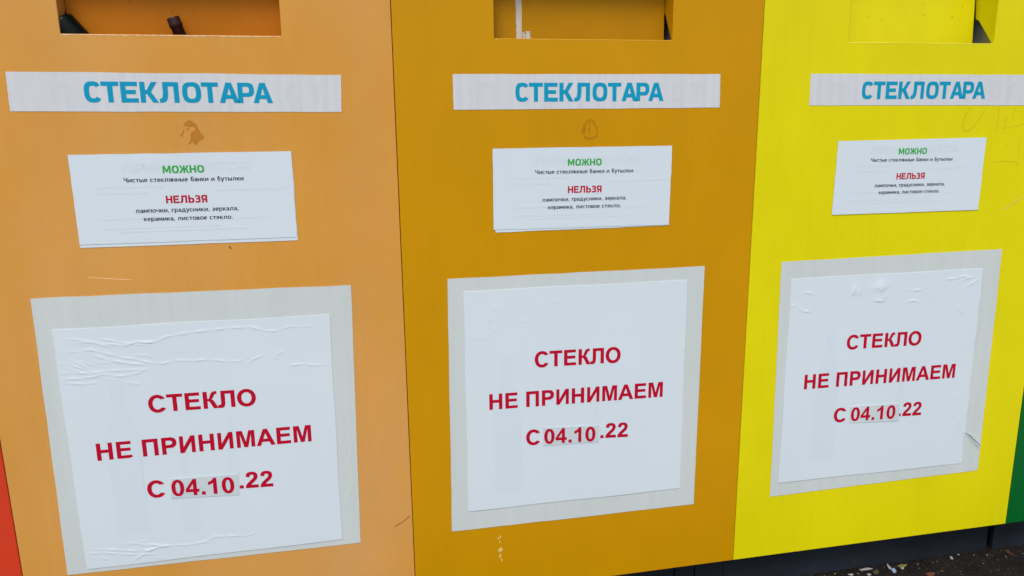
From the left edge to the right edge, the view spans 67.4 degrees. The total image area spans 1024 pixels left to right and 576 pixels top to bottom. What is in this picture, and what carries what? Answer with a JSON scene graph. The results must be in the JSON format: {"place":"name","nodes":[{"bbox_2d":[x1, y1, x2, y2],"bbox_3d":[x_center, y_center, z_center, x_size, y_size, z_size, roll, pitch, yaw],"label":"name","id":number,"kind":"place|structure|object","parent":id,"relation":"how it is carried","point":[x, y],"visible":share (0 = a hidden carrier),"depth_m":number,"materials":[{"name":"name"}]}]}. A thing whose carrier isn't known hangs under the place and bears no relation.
{"place":"outdoors","nodes":[
{"label":"outdoors","id":0,"kind":"place"},
{"bbox_2d":[803,542,1023,575],"bbox_3d":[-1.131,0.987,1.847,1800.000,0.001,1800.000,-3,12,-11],"label":"ground","id":1,"kind":"structure","parent":0,"point":[911,568],"depth_m":2.35,"materials":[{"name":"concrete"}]},
{"bbox_2d":[0,441,22,575],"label":"recycling container","id":2,"kind":"object","parent":1,"relation":"on","point":[10,563],"depth_m":1.75,"materials":[{"name":"red metal"}]},
{"bbox_2d":[0,0,414,575],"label":"recycling container","id":3,"kind":"object","parent":1,"relation":"on","point":[345,172],"visible":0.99,"depth_m":1.70,"materials":[{"name":"orange metal"}]},
{"bbox_2d":[59,13,89,33],"bbox_3d":[-0.860,-0.458,1.629,0.196,0.234,0.055,-3,12,-11],"label":"glass bottle","id":4,"kind":"object","parent":3,"relation":"in","point":[70,24],"visible":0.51,"depth_m":1.58,"materials":[{"name":"black glass"}]},
{"bbox_2d":[6,72,341,111],"bbox_3d":[-0.705,-0.417,1.638,0.670,0.086,0.001,-3,12,-11],"label":"label strip","id":5,"kind":"object","parent":3,"relation":"attached to","point":[114,92],"visible":1,"depth_m":1.63,"materials":[{"name":"paper"}]},
{"bbox_2d":[167,16,185,34],"bbox_3d":[-0.678,-0.452,1.677,0.114,0.267,0.057,-3,12,-11],"label":"glass bottle","id":6,"kind":"object","parent":3,"relation":"in","point":[175,23],"visible":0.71,"depth_m":1.63,"materials":[{"name":"brown glass"}]},
{"bbox_2d":[68,151,297,247],"bbox_3d":[-0.712,-0.195,1.683,0.456,0.201,0.002,-3,12,-11],"label":"sorting card","id":7,"kind":"object","parent":3,"relation":"attached to","point":[144,199],"visible":1,"depth_m":1.68,"materials":[{"name":"white paper"}]},
{"bbox_2d":[30,285,360,574],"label":"backing poster","id":8,"kind":"object","parent":3,"relation":"attached to","point":[101,311],"visible":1,"depth_m":1.76,"materials":[{"name":"paper"}]},
{"bbox_2d":[52,314,341,568],"bbox_3d":[-0.714,0.361,1.800,0.593,0.583,0.003,-3,12,-11],"label":"notice sheet","id":9,"kind":"object","parent":8,"relation":"attached to","point":[191,439],"visible":1,"depth_m":1.80,"materials":[{"name":"white paper"}]},
{"bbox_2d":[390,0,763,575],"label":"recycling container","id":10,"kind":"object","parent":1,"relation":"on","point":[444,148],"visible":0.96,"depth_m":1.87,"materials":[{"name":"metal"}]},
{"bbox_2d":[515,0,530,38],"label":"tape strip","id":11,"kind":"object","parent":10,"relation":"attached to","point":[518,7],"visible":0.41,"depth_m":1.80,"materials":[{"name":"white plastic"}]},
{"bbox_2d":[447,266,704,530],"bbox_3d":[0.170,0.286,1.973,0.670,0.665,0.001,-3,12,-11],"label":"backing poster","id":12,"kind":"object","parent":10,"relation":"attached to","point":[464,517],"visible":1,"depth_m":1.98,"materials":[{"name":"paper"}]},
{"bbox_2d":[463,280,686,510],"bbox_3d":[0.169,0.277,1.969,0.581,0.580,0.003,-3,12,-11],"label":"notice sheet","id":13,"kind":"object","parent":12,"relation":"attached to","point":[574,392],"visible":1,"depth_m":1.97,"materials":[{"name":"white paper"}]},
{"bbox_2d":[492,146,671,232],"bbox_3d":[0.175,-0.241,1.861,0.449,0.199,0.002,-3,12,-11],"label":"sorting card","id":14,"kind":"object","parent":10,"relation":"attached to","point":[554,188],"visible":1,"depth_m":1.86,"materials":[{"name":"white paper"}]},
{"bbox_2d":[453,74,720,109],"bbox_3d":[0.188,-0.465,1.817,0.659,0.081,0.001,-3,12,-11],"label":"label strip","id":15,"kind":"object","parent":10,"relation":"attached to","point":[538,91],"visible":1,"depth_m":1.81,"materials":[{"name":"paper"}]},
{"bbox_2d":[723,0,1023,575],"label":"recycling container","id":16,"kind":"object","parent":1,"relation":"on","point":[799,137],"visible":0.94,"depth_m":2.06,"materials":[{"name":"yellow metal"}]},
{"bbox_2d":[770,249,1001,496],"bbox_3d":[1.047,0.239,2.144,0.686,0.674,0.010,-3,12,-11],"label":"backing poster","id":17,"kind":"object","parent":16,"relation":"attached to","point":[988,262],"visible":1,"depth_m":2.15,"materials":[{"name":"paper"}]},
{"bbox_2d":[778,269,982,482],"bbox_3d":[1.032,0.247,2.146,0.597,0.586,0.004,-3,12,-11],"label":"notice sheet","id":18,"kind":"object","parent":17,"relation":"attached to","point":[878,368],"visible":1,"depth_m":2.14,"materials":[{"name":"white paper"}]},
{"bbox_2d":[832,137,986,214],"bbox_3d":[1.056,-0.297,2.036,0.446,0.194,0.002,-3,12,-11],"label":"sorting card","id":19,"kind":"object","parent":16,"relation":"attached to","point":[902,176],"visible":1,"depth_m":2.04,"materials":[{"name":"white paper"}]},
{"bbox_2d":[809,74,1023,104],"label":"label strip","id":20,"kind":"object","parent":16,"relation":"attached to","point":[892,89],"visible":1,"depth_m":1.99,"materials":[{"name":"paper"}]},
{"bbox_2d":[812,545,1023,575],"bbox_3d":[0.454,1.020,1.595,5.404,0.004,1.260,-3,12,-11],"label":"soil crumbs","id":21,"kind":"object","parent":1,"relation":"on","point":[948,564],"visible":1,"depth_m":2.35,"materials":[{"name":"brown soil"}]},
{"bbox_2d":[987,390,1023,548],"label":"recycling container","id":22,"kind":"object","parent":1,"relation":"on","point":[1009,532],"visible":0.15,"depth_m":2.35,"materials":[{"name":"green metal"}]}
]}

